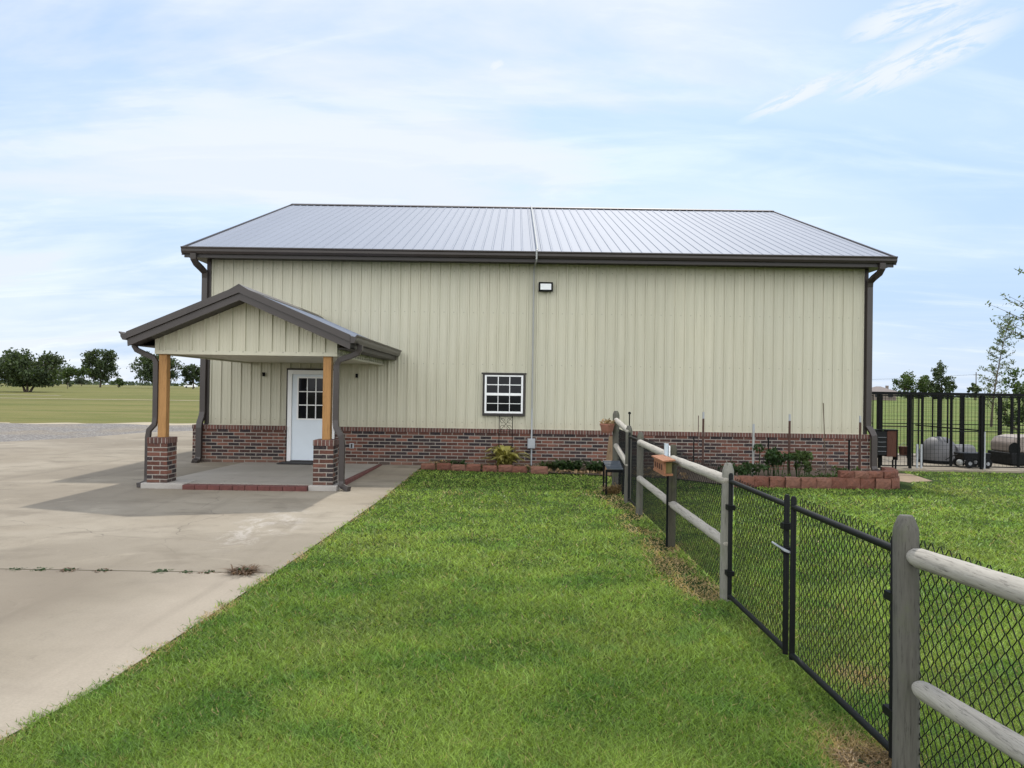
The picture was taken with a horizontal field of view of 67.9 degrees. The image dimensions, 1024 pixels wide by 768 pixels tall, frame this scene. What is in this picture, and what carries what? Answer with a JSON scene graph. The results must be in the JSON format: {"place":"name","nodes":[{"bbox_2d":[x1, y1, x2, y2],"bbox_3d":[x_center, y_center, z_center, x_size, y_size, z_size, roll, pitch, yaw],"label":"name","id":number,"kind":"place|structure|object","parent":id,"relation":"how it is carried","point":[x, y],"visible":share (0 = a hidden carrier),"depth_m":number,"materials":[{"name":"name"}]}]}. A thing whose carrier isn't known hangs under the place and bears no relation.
{"place":"outdoors","nodes":[
{"label":"outdoors","id":0,"kind":"place"},
{"bbox_2d":[0,423,192,441],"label":"gravel","id":1,"kind":"structure","parent":0,"point":[15,432],"depth_m":28.90,"materials":[{"name":"gravel"}]},
{"bbox_2d":[0,422,195,424],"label":"gravel verge","id":2,"kind":"structure","parent":1,"relation":"on","point":[143,423],"depth_m":34.16,"materials":[{"name":"gravel"}]},
{"bbox_2d":[0,431,420,572],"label":"driveway","id":3,"kind":"structure","parent":0,"point":[84,503],"depth_m":10.48,"materials":[{"name":"concrete"}]},
{"bbox_2d":[141,480,194,488],"bbox_3d":[-5.927,1.732,13.115,0.730,0.097,0.500,1,0,0],"label":"pier footing","id":4,"kind":"object","parent":3,"relation":"on","point":[176,484],"visible":0.76,"depth_m":12.87,"materials":[{"name":"concrete"}]},
{"bbox_2d":[182,484,308,491],"bbox_3d":[-4.508,1.759,12.899,2.100,0.082,0.198,1,0,0],"label":"brick step border","id":5,"kind":"object","parent":3,"relation":"on","point":[244,487],"visible":0.98,"depth_m":12.80,"materials":[{"name":"brick"}]},
{"bbox_2d":[119,284,401,491],"bbox_3d":[-4.550,0.093,15.091,3.974,3.469,4.997,1,0,0],"label":"entrance porch","id":6,"kind":"object","parent":3,"relation":"on","point":[239,323],"visible":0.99,"depth_m":13.04,"materials":[{"name":"beige metal"}]},
{"bbox_2d":[176,462,377,484],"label":"porch slab","id":7,"kind":"structure","parent":3,"relation":"on","point":[259,473],"depth_m":14.70,"materials":[{"name":"concrete"}]},
{"bbox_2d":[276,461,312,464],"bbox_3d":[-4.644,1.792,17.220,1.250,0.018,0.480,1,0,0],"label":"door mat","id":8,"kind":"object","parent":7,"relation":"on","point":[293,462],"depth_m":17.17,"materials":[{"name":"rubber"}]},
{"bbox_2d":[308,483,340,490],"bbox_3d":[-3.212,1.773,13.106,0.480,0.097,0.500,1,0,0],"label":"pier footing","id":9,"kind":"object","parent":3,"relation":"on","point":[312,487],"visible":0.63,"depth_m":12.86,"materials":[{"name":"concrete"}]},
{"bbox_2d":[345,464,381,484],"bbox_3d":[-3.027,1.804,15.405,0.095,0.080,4.021,1,0,0],"label":"brick side border","id":10,"kind":"object","parent":3,"relation":"on","point":[353,478],"visible":0.91,"depth_m":14.97,"materials":[{"name":"brick"}]},
{"bbox_2d":[0,383,1023,735],"bbox_3d":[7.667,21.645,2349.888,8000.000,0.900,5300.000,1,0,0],"label":"field","id":11,"kind":"structure","parent":0,"point":[80,403],"depth_m":62.60,"materials":[{"name":"green plant"}]},
{"bbox_2d":[0,347,69,391],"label":"oak tree","id":12,"kind":"object","parent":11,"relation":"on","point":[18,368],"visible":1,"depth_m":116.59,"materials":[{"name":"green plant"}]},
{"bbox_2d":[47,380,60,386],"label":"bush","id":13,"kind":"object","parent":11,"relation":"on","point":[50,384],"visible":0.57,"depth_m":190.07,"materials":[{"name":"green plant"}]},
{"bbox_2d":[64,377,73,388],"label":"oak tree","id":14,"kind":"object","parent":11,"relation":"on","point":[67,381],"visible":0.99,"depth_m":160.30,"materials":[{"name":"green plant"}]},
{"bbox_2d":[57,364,90,386],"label":"oak tree","id":15,"kind":"object","parent":11,"relation":"on","point":[70,371],"visible":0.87,"depth_m":209.61,"materials":[{"name":"green plant"}]},
{"bbox_2d":[73,377,88,385],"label":"oak tree","id":16,"kind":"object","parent":11,"relation":"on","point":[79,380],"visible":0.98,"depth_m":329.41,"materials":[{"name":"green plant"}]},
{"bbox_2d":[80,348,120,386],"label":"oak tree","id":17,"kind":"object","parent":11,"relation":"on","point":[105,363],"visible":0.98,"depth_m":223.58,"materials":[{"name":"green plant"}]},
{"bbox_2d":[30,398,196,400],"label":"dirt lane","id":18,"kind":"structure","parent":11,"relation":"on","point":[111,399],"depth_m":81.58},
{"bbox_2d":[111,377,124,387],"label":"oak tree","id":19,"kind":"object","parent":11,"relation":"on","point":[119,383],"visible":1,"depth_m":205.10,"materials":[{"name":"green plant"}]},
{"bbox_2d":[0,569,272,739],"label":"driveway apron","id":20,"kind":"object","parent":11,"relation":"on","point":[62,633],"visible":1,"depth_m":5.61,"materials":[{"name":"concrete"}]},
{"bbox_2d":[126,351,186,383],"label":"oak tree","id":21,"kind":"object","parent":11,"relation":"on","point":[145,372],"visible":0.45,"depth_m":198.14,"materials":[{"name":"green plant"}]},
{"bbox_2d":[180,363,199,388],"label":"oak tree","id":22,"kind":"object","parent":11,"relation":"on","point":[191,376],"visible":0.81,"depth_m":203.66,"materials":[{"name":"green plant"}]},
{"bbox_2d":[184,384,197,387],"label":"parked car","id":23,"kind":"object","parent":11,"relation":"on","point":[187,385],"visible":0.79,"depth_m":289.51,"materials":[{"name":"white paint"}]},
{"bbox_2d":[0,380,1015,398],"bbox_3d":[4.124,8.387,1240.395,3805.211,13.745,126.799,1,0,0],"label":"distant woodland","id":24,"kind":"object","parent":11,"relation":"on","point":[131,383],"visible":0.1,"depth_m":1211.30,"materials":[{"name":"plant"}]},
{"bbox_2d":[180,203,897,470],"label":"metal building","id":25,"kind":"structure","parent":11,"relation":"on","point":[667,326],"depth_m":17.60,"materials":[{"name":"beige metal"}]},
{"bbox_2d":[291,374,322,459],"bbox_3d":[-4.637,0.771,17.569,0.900,1.985,0.056,1,0,0],"label":"door","id":26,"kind":"structure","parent":25,"relation":"in","point":[307,389],"depth_m":17.55,"materials":[{"name":"white paint"}]},
{"bbox_2d":[484,375,522,413],"bbox_3d":[-0.189,0.237,17.553,0.888,0.883,0.039,1,0,0],"label":"window","id":27,"kind":"structure","parent":25,"relation":"in","point":[503,393],"depth_m":17.55,"materials":[{"name":"white plastic"}]},
{"bbox_2d":[527,205,537,464],"bbox_3d":[0.506,-2.035,21.176,0.177,7.961,8.416,1,0,0],"label":"conduit","id":28,"kind":"object","parent":25,"relation":"attached to","point":[531,443],"visible":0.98,"depth_m":17.53,"materials":[{"name":"metal"}]},
{"bbox_2d":[539,282,552,291],"bbox_3d":[0.778,-2.237,17.542,0.330,0.220,0.145,1,0,0],"label":"flood light","id":29,"kind":"object","parent":25,"relation":"attached to","point":[545,286],"visible":1,"depth_m":17.48,"materials":[{"name":"black metal"}]},
{"bbox_2d":[872,386,896,400],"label":"farmhouse","id":30,"kind":"object","parent":11,"relation":"on","point":[880,389],"visible":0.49,"depth_m":168.05,"materials":[{"name":"beige"}]},
{"bbox_2d":[892,371,930,398],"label":"oak tree","id":31,"kind":"object","parent":11,"relation":"on","point":[906,383],"visible":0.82,"depth_m":188.16,"materials":[{"name":"green plant"}]},
{"bbox_2d":[924,360,957,399],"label":"cedar tree","id":32,"kind":"object","parent":11,"relation":"on","point":[938,375],"visible":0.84,"depth_m":178.66,"materials":[{"name":"green plant"}]},
{"bbox_2d":[870,453,1023,472],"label":"kennel slab","id":33,"kind":"structure","parent":11,"relation":"on","point":[886,460],"depth_m":18.37,"materials":[{"name":"concrete"}]},
{"bbox_2d":[875,429,897,468],"bbox_3d":[8.824,1.537,17.989,0.530,0.930,0.200,1,0,0],"label":"cabinet","id":34,"kind":"object","parent":33,"relation":"on","point":[887,442],"visible":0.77,"depth_m":17.91,"materials":[{"name":"brown metal"}]},
{"bbox_2d":[918,436,975,463],"bbox_3d":[11.284,1.714,19.899,1.242,0.678,1.020,1,0,0],"label":"dog igloo","id":35,"kind":"object","parent":33,"relation":"on","point":[929,458],"visible":0.62,"depth_m":19.55,"materials":[{"name":"grey plastic"}]},
{"bbox_2d":[872,392,1023,469],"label":"dog kennel","id":36,"kind":"object","parent":33,"relation":"on","point":[980,442],"visible":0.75,"depth_m":18.15,"materials":[{"name":"black metal"}]},
{"bbox_2d":[898,443,906,454],"bbox_3d":[9.440,1.562,18.336,0.236,0.306,0.236,1,0,0],"label":"bucket","id":37,"kind":"object","parent":36,"relation":"hanging from","point":[902,450],"visible":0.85,"depth_m":18.27,"materials":[{"name":"metal"}]},
{"bbox_2d":[956,459,962,465],"bbox_3d":[10.936,1.919,18.568,0.150,0.150,0.146,1,0,0],"label":"ball","id":38,"kind":"object","parent":33,"relation":"on","point":[959,462],"visible":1,"depth_m":18.52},
{"bbox_2d":[945,452,991,467],"bbox_3d":[11.162,1.863,18.694,1.021,0.358,0.564,1,0,0],"label":"garden cart","id":39,"kind":"object","parent":33,"relation":"on","point":[968,457],"visible":0.64,"depth_m":18.50,"materials":[{"name":"black plastic"}]},
{"bbox_2d":[967,383,981,399],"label":"oak tree","id":40,"kind":"object","parent":11,"relation":"on","point":[972,389],"visible":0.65,"depth_m":229.23,"materials":[{"name":"green plant"}]},
{"bbox_2d":[973,313,1020,426],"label":"sparse tree","id":41,"kind":"object","parent":11,"relation":"on","point":[994,372],"visible":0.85,"depth_m":45.93,"materials":[{"name":"green plant"}]},
{"bbox_2d":[985,266,1023,339],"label":"sparse tree","id":42,"kind":"object","parent":11,"relation":"on","point":[1009,313],"visible":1,"depth_m":30.54,"materials":[{"name":"green plant"}]},
{"bbox_2d":[993,367,1023,428],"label":"bush","id":43,"kind":"object","parent":11,"relation":"on","point":[1018,388],"visible":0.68,"depth_m":42.24,"materials":[{"name":"green plant"}]},
{"label":"driveway joint","id":44,"kind":"structure","parent":11,"relation":"on","visible":0},
{"bbox_2d":[30,567,52,570],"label":"weed","id":45,"kind":"object","parent":44,"relation":"on","point":[43,568],"visible":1,"depth_m":7.16,"materials":[{"name":"green plant"}]},
{"bbox_2d":[59,567,79,571],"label":"weed","id":46,"kind":"object","parent":44,"relation":"on","point":[66,569],"visible":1,"depth_m":7.16,"materials":[{"name":"green plant"}]},
{"bbox_2d":[152,568,172,572],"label":"weed","id":47,"kind":"object","parent":44,"relation":"on","point":[160,570],"visible":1,"depth_m":7.17,"materials":[{"name":"green plant"}]},
{"bbox_2d":[216,563,270,575],"bbox_3d":[-2.514,1.751,7.119,0.536,0.069,0.505,1,-1,-30],"label":"weed","id":48,"kind":"object","parent":44,"relation":"on","point":[243,569],"visible":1,"depth_m":7.13,"materials":[{"name":"brown plant"}]},
{"bbox_2d":[0,0,1023,393],"label":"sky","id":49,"kind":"structure","parent":0,"point":[133,133],"materials":[{"name":"blue"}]},
{"bbox_2d":[0,468,1023,767],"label":"lawn","id":50,"kind":"structure","parent":0,"point":[632,508],"depth_m":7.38,"materials":[{"name":"plant"}]},
{"bbox_2d":[421,463,434,469],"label":"edging block","id":51,"kind":"object","parent":50,"relation":"on","point":[427,466],"depth_m":16.59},
{"bbox_2d":[437,463,450,469],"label":"edging block","id":52,"kind":"object","parent":50,"relation":"on","point":[443,466],"depth_m":16.51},
{"bbox_2d":[451,464,465,470],"bbox_3d":[-1.151,1.814,16.507,0.313,0.134,0.163,1,0,8],"label":"edging block","id":53,"kind":"object","parent":50,"relation":"on","point":[457,467],"depth_m":16.44,"materials":[{"name":"concrete"}]},
{"bbox_2d":[466,464,480,470],"bbox_3d":[-0.832,1.811,16.476,0.314,0.150,0.163,1,0,4],"label":"edging block","id":54,"kind":"object","parent":50,"relation":"on","point":[473,467],"depth_m":16.41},
{"bbox_2d":[482,465,496,471],"bbox_3d":[-0.472,1.823,16.395,0.315,0.134,0.164,1,0,6],"label":"edging block","id":55,"kind":"object","parent":50,"relation":"on","point":[490,468],"depth_m":16.32,"materials":[{"name":"concrete"}]},
{"bbox_2d":[498,465,512,471],"bbox_3d":[-0.132,1.818,16.374,0.315,0.154,0.163,1,0,3],"label":"edging block","id":56,"kind":"object","parent":50,"relation":"on","point":[504,468],"depth_m":16.30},
{"bbox_2d":[512,466,526,472],"bbox_3d":[0.166,1.833,16.322,0.313,0.133,0.165,1,0,5],"label":"edging block","id":57,"kind":"object","parent":50,"relation":"on","point":[519,469],"depth_m":16.26,"materials":[{"name":"concrete"}]},
{"bbox_2d":[531,466,547,473],"bbox_3d":[0.586,1.827,16.152,0.365,0.153,0.162,1,0,8],"label":"edging block","id":58,"kind":"object","parent":50,"relation":"on","point":[539,469],"depth_m":16.08,"materials":[{"name":"concrete"}]},
{"bbox_2d":[436,467,720,483],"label":"flower bed soil","id":59,"kind":"structure","parent":50,"relation":"on","point":[698,478],"depth_m":16.18,"materials":[{"name":"soil"}]},
{"bbox_2d":[425,459,453,466],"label":"plant","id":60,"kind":"object","parent":59,"relation":"on","point":[436,462],"visible":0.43,"depth_m":16.97,"materials":[{"name":"green plant"}]},
{"bbox_2d":[435,459,466,464],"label":"plant","id":61,"kind":"object","parent":59,"relation":"on","point":[455,462],"visible":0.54,"depth_m":17.03,"materials":[{"name":"green plant"}]},
{"bbox_2d":[478,445,530,464],"bbox_3d":[-0.179,1.632,16.906,1.262,0.498,1.383,1,0,0],"label":"hosta","id":62,"kind":"object","parent":59,"relation":"on","point":[504,455],"visible":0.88,"depth_m":16.74,"materials":[{"name":"yellow plant"}]},
{"bbox_2d":[498,415,512,446],"bbox_3d":[-0.146,1.307,17.186,0.317,1.190,0.022,1,0,0],"label":"trellis","id":63,"kind":"object","parent":59,"relation":"on","point":[508,425],"visible":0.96,"depth_m":17.19,"materials":[{"name":"black metal"}]},
{"bbox_2d":[533,459,560,469],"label":"plant","id":64,"kind":"object","parent":59,"relation":"on","point":[543,463],"visible":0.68,"depth_m":16.84,"materials":[{"name":"green plant"}]},
{"bbox_2d":[435,463,687,479],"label":"fallen leaves","id":65,"kind":"object","parent":59,"relation":"on","point":[583,471],"visible":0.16,"depth_m":16.28,"materials":[{"name":"plant"}]},
{"bbox_2d":[548,458,590,471],"bbox_3d":[1.265,1.773,16.621,1.058,0.256,1.065,1,0,0],"label":"plant","id":66,"kind":"object","parent":59,"relation":"on","point":[570,465],"visible":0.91,"depth_m":16.44,"materials":[{"name":"green plant"}]},
{"bbox_2d":[576,459,603,471],"bbox_3d":[1.840,1.776,16.460,1.036,0.266,0.989,1,-1,-39],"label":"plant","id":67,"kind":"object","parent":59,"relation":"on","point":[594,465],"visible":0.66,"depth_m":16.34,"materials":[{"name":"green plant"}]},
{"bbox_2d":[605,436,612,475],"bbox_3d":[2.052,1.524,15.981,0.110,0.843,0.265,0,-1,43],"label":"leaning board","id":68,"kind":"object","parent":59,"relation":"on","point":[609,450],"visible":0.52,"depth_m":15.98,"materials":[{"name":"wood"}]},
{"bbox_2d":[702,412,704,463],"bbox_3d":[4.066,1.276,16.176,0.045,1.360,0.041,1,0,0],"label":"garden stake","id":69,"kind":"object","parent":59,"relation":"on","point":[703,413],"visible":0.8,"depth_m":16.17,"materials":[{"name":"metal"}]},
{"bbox_2d":[593,483,621,493],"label":"dry grass clump","id":70,"kind":"object","parent":50,"relation":"on","point":[611,489],"visible":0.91,"depth_m":13.13,"materials":[{"name":"plant"}]},
{"bbox_2d":[602,461,623,494],"bbox_3d":[1.761,1.625,13.216,0.322,0.542,0.430,1,0,0],"label":"slatted stool","id":71,"kind":"object","parent":50,"relation":"on","point":[615,466],"visible":0.69,"depth_m":13.13,"materials":[{"name":"black metal"}]},
{"bbox_2d":[612,411,631,502],"bbox_3d":[1.855,1.209,12.857,0.134,1.470,1.617,1,0,0],"label":"rail fence","id":72,"kind":"object","parent":50,"relation":"on","point":[620,452],"visible":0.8,"depth_m":12.99,"materials":[{"name":"grey wood"}]},
{"bbox_2d":[599,418,615,432],"bbox_3d":[1.702,0.733,13.477,0.289,0.268,0.295,1,-1,-19],"label":"hanging planter","id":73,"kind":"object","parent":72,"relation":"hanging from","point":[607,425],"visible":0.99,"depth_m":13.40,"materials":[{"name":"ceramic"}]},
{"bbox_2d":[628,432,636,506],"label":"chain link gate","id":74,"kind":"structure","parent":72,"relation":"attached to","point":[632,457],"depth_m":11.81,"materials":[{"name":"black metal"}]},
{"bbox_2d":[666,476,668,546],"bbox_3d":[1.769,1.367,8.660,0.024,0.980,0.025,1,0,0],"label":"board stake","id":75,"kind":"object","parent":50,"relation":"on","point":[667,489],"visible":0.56,"depth_m":8.65,"materials":[{"name":"black metal"}]},
{"bbox_2d":[636,432,733,601],"bbox_3d":[1.839,1.291,8.733,0.113,1.235,4.601,1,0,0],"label":"rail fence","id":76,"kind":"object","parent":50,"relation":"on","point":[717,536],"visible":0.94,"depth_m":8.07,"materials":[{"name":"grey wood"}]},
{"bbox_2d":[651,455,674,475],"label":"bird house","id":77,"kind":"structure","parent":76,"relation":"attached to","point":[663,465],"depth_m":8.20,"materials":[{"name":"wood"}]},
{"bbox_2d":[664,443,669,456],"bbox_3d":[1.768,0.765,8.688,0.070,0.165,0.060,1,0,0],"label":"rain gauge","id":78,"kind":"object","parent":76,"relation":"attached to","point":[666,449],"visible":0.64,"depth_m":8.67,"materials":[{"name":"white plastic"}]},
{"bbox_2d":[725,473,789,654],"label":"chain link gate","id":79,"kind":"structure","parent":76,"relation":"attached to","point":[730,507],"depth_m":5.64,"materials":[{"name":"black metal"}]},
{"bbox_2d":[738,475,753,486],"bbox_3d":[4.428,1.846,14.418,0.283,0.201,0.222,1,0,-1],"label":"edging block","id":80,"kind":"object","parent":50,"relation":"on","point":[749,480],"depth_m":14.32,"materials":[{"name":"concrete"}]},
{"bbox_2d":[753,476,768,487],"bbox_3d":[4.712,1.851,14.426,0.284,0.199,0.224,1,0,2],"label":"edging block","id":81,"kind":"object","parent":50,"relation":"on","point":[761,481],"depth_m":14.33,"materials":[{"name":"concrete"}]},
{"bbox_2d":[768,476,784,487],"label":"edging block","id":82,"kind":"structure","parent":50,"relation":"on","point":[777,481],"depth_m":14.30,"materials":[{"name":"concrete"}]},
{"bbox_2d":[734,470,837,476],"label":"raised bed soil","id":83,"kind":"structure","parent":50,"relation":"on","point":[792,472],"depth_m":16.76,"materials":[{"name":"soil"}]},
{"bbox_2d":[718,460,769,475],"bbox_3d":[4.783,1.754,15.673,1.010,0.384,0.707,1,0,0],"label":"plant","id":84,"kind":"object","parent":83,"relation":"on","point":[744,468],"visible":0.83,"depth_m":15.56,"materials":[{"name":"green plant"}]},
{"bbox_2d":[752,424,754,472],"bbox_3d":[5.135,1.412,16.172,0.052,1.120,0.045,1,0,0],"label":"garden stake","id":85,"kind":"object","parent":83,"relation":"on","point":[753,434],"visible":0.82,"depth_m":16.16,"materials":[{"name":"metal"}]},
{"bbox_2d":[752,444,794,476],"bbox_3d":[5.465,1.609,15.902,0.637,0.695,0.777,1,-1,-13],"label":"tomato bush","id":86,"kind":"object","parent":83,"relation":"on","point":[773,456],"visible":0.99,"depth_m":15.79,"materials":[{"name":"green plant"}]},
{"bbox_2d":[704,441,858,468],"bbox_3d":[5.737,1.516,16.199,3.313,0.630,0.006,1,0,0],"label":"wire panel","id":87,"kind":"object","parent":83,"relation":"on","point":[837,451],"visible":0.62,"depth_m":16.20,"materials":[{"name":"metal"}]},
{"bbox_2d":[788,414,790,473],"bbox_3d":[5.901,1.313,16.169,0.048,1.340,0.043,1,0,0],"label":"garden stake","id":88,"kind":"object","parent":83,"relation":"on","point":[789,433],"visible":0.8,"depth_m":16.16,"materials":[{"name":"metal"}]},
{"bbox_2d":[788,450,813,476],"bbox_3d":[6.051,1.663,15.940,0.553,0.606,0.668,1,0,0],"label":"tomato bush","id":89,"kind":"object","parent":83,"relation":"on","point":[802,456],"visible":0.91,"depth_m":15.82,"materials":[{"name":"green plant"}]},
{"bbox_2d":[782,470,837,477],"bbox_3d":[5.991,1.855,15.160,1.133,0.319,0.628,1,-1,27],"label":"plant","id":90,"kind":"object","parent":83,"relation":"on","point":[821,475],"visible":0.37,"depth_m":15.06,"materials":[{"name":"green plant"}]},
{"bbox_2d":[823,403,825,474],"bbox_3d":[6.650,1.199,16.169,0.095,1.591,0.017,1,0,0],"label":"garden stake","id":91,"kind":"object","parent":83,"relation":"on","point":[824,439],"visible":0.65,"depth_m":16.16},
{"bbox_2d":[831,465,860,476],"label":"plant","id":92,"kind":"object","parent":83,"relation":"on","point":[843,468],"visible":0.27,"depth_m":15.57,"materials":[{"name":"green plant"}]},
{"bbox_2d":[848,440,849,470],"bbox_3d":[7.167,1.595,16.163,0.044,0.815,0.038,1,0,0],"label":"garden stake","id":93,"kind":"object","parent":83,"relation":"on","point":[849,455],"visible":0.65,"depth_m":16.15,"materials":[{"name":"black metal"}]},
{"bbox_2d":[859,416,860,469],"bbox_3d":[7.401,1.341,16.164,0.048,1.330,0.043,1,0,0],"label":"garden stake","id":94,"kind":"object","parent":83,"relation":"on","point":[860,442],"visible":0.8,"depth_m":16.15,"materials":[{"name":"metal"}]},
{"bbox_2d":[784,476,800,487],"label":"edging block","id":95,"kind":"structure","parent":50,"relation":"on","point":[792,482],"depth_m":14.26,"materials":[{"name":"concrete"}]},
{"bbox_2d":[800,477,816,488],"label":"edging block","id":96,"kind":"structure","parent":50,"relation":"on","point":[808,482],"depth_m":14.23,"materials":[{"name":"concrete"}]},
{"bbox_2d":[814,477,831,488],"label":"edging block","id":97,"kind":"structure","parent":50,"relation":"on","point":[824,482],"depth_m":14.24,"materials":[{"name":"concrete"}]},
{"bbox_2d":[828,477,845,488],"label":"edging block","id":98,"kind":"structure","parent":50,"relation":"on","point":[838,483],"depth_m":14.28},
{"bbox_2d":[846,478,859,488],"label":"edging block","id":99,"kind":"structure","parent":50,"relation":"on","point":[853,483],"depth_m":14.31,"materials":[{"name":"concrete"}]},
{"bbox_2d":[838,470,854,477],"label":"edging block","id":100,"kind":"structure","parent":99,"relation":"on","point":[845,474],"depth_m":14.32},
{"bbox_2d":[824,744,891,767],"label":"dry grass clump","id":101,"kind":"object","parent":50,"relation":"on","point":[878,763],"visible":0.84,"depth_m":3.64,"materials":[{"name":"plant"}]},
{"bbox_2d":[860,478,874,488],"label":"edging block","id":102,"kind":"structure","parent":50,"relation":"on","point":[867,483],"depth_m":14.32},
{"bbox_2d":[854,471,868,477],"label":"edging block","id":103,"kind":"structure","parent":102,"relation":"on","point":[861,474],"depth_m":14.31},
{"bbox_2d":[874,478,890,488],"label":"edging block","id":104,"kind":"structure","parent":50,"relation":"on","point":[883,483],"depth_m":14.29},
{"bbox_2d":[867,471,882,478],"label":"edging block","id":105,"kind":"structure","parent":104,"relation":"on","point":[876,474],"depth_m":14.32,"materials":[{"name":"concrete"}]},
{"bbox_2d":[888,478,899,488],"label":"edging block","id":106,"kind":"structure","parent":50,"relation":"on","point":[895,484],"depth_m":14.40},
{"bbox_2d":[880,471,895,478],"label":"edging block","id":107,"kind":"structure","parent":106,"relation":"on","point":[888,474],"depth_m":14.38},
{"bbox_2d":[892,514,1023,767],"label":"rail fence","id":108,"kind":"object","parent":50,"relation":"on","point":[911,558],"visible":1,"depth_m":3.29,"materials":[{"name":"grey wood"}]},
{"bbox_2d":[789,496,892,758],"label":"chain link gate","id":109,"kind":"structure","parent":108,"relation":"attached to","point":[873,732],"depth_m":4.23,"materials":[{"name":"black metal"}]},
{"bbox_2d":[898,473,930,481],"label":"bare ground","id":110,"kind":"structure","parent":0,"point":[904,477],"depth_m":16.27,"materials":[{"name":"soil"}]},
{"bbox_2d":[988,434,1023,465],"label":"dog house","id":111,"kind":"structure","parent":0,"point":[1000,444],"depth_m":19.55,"materials":[{"name":"beige plastic"}]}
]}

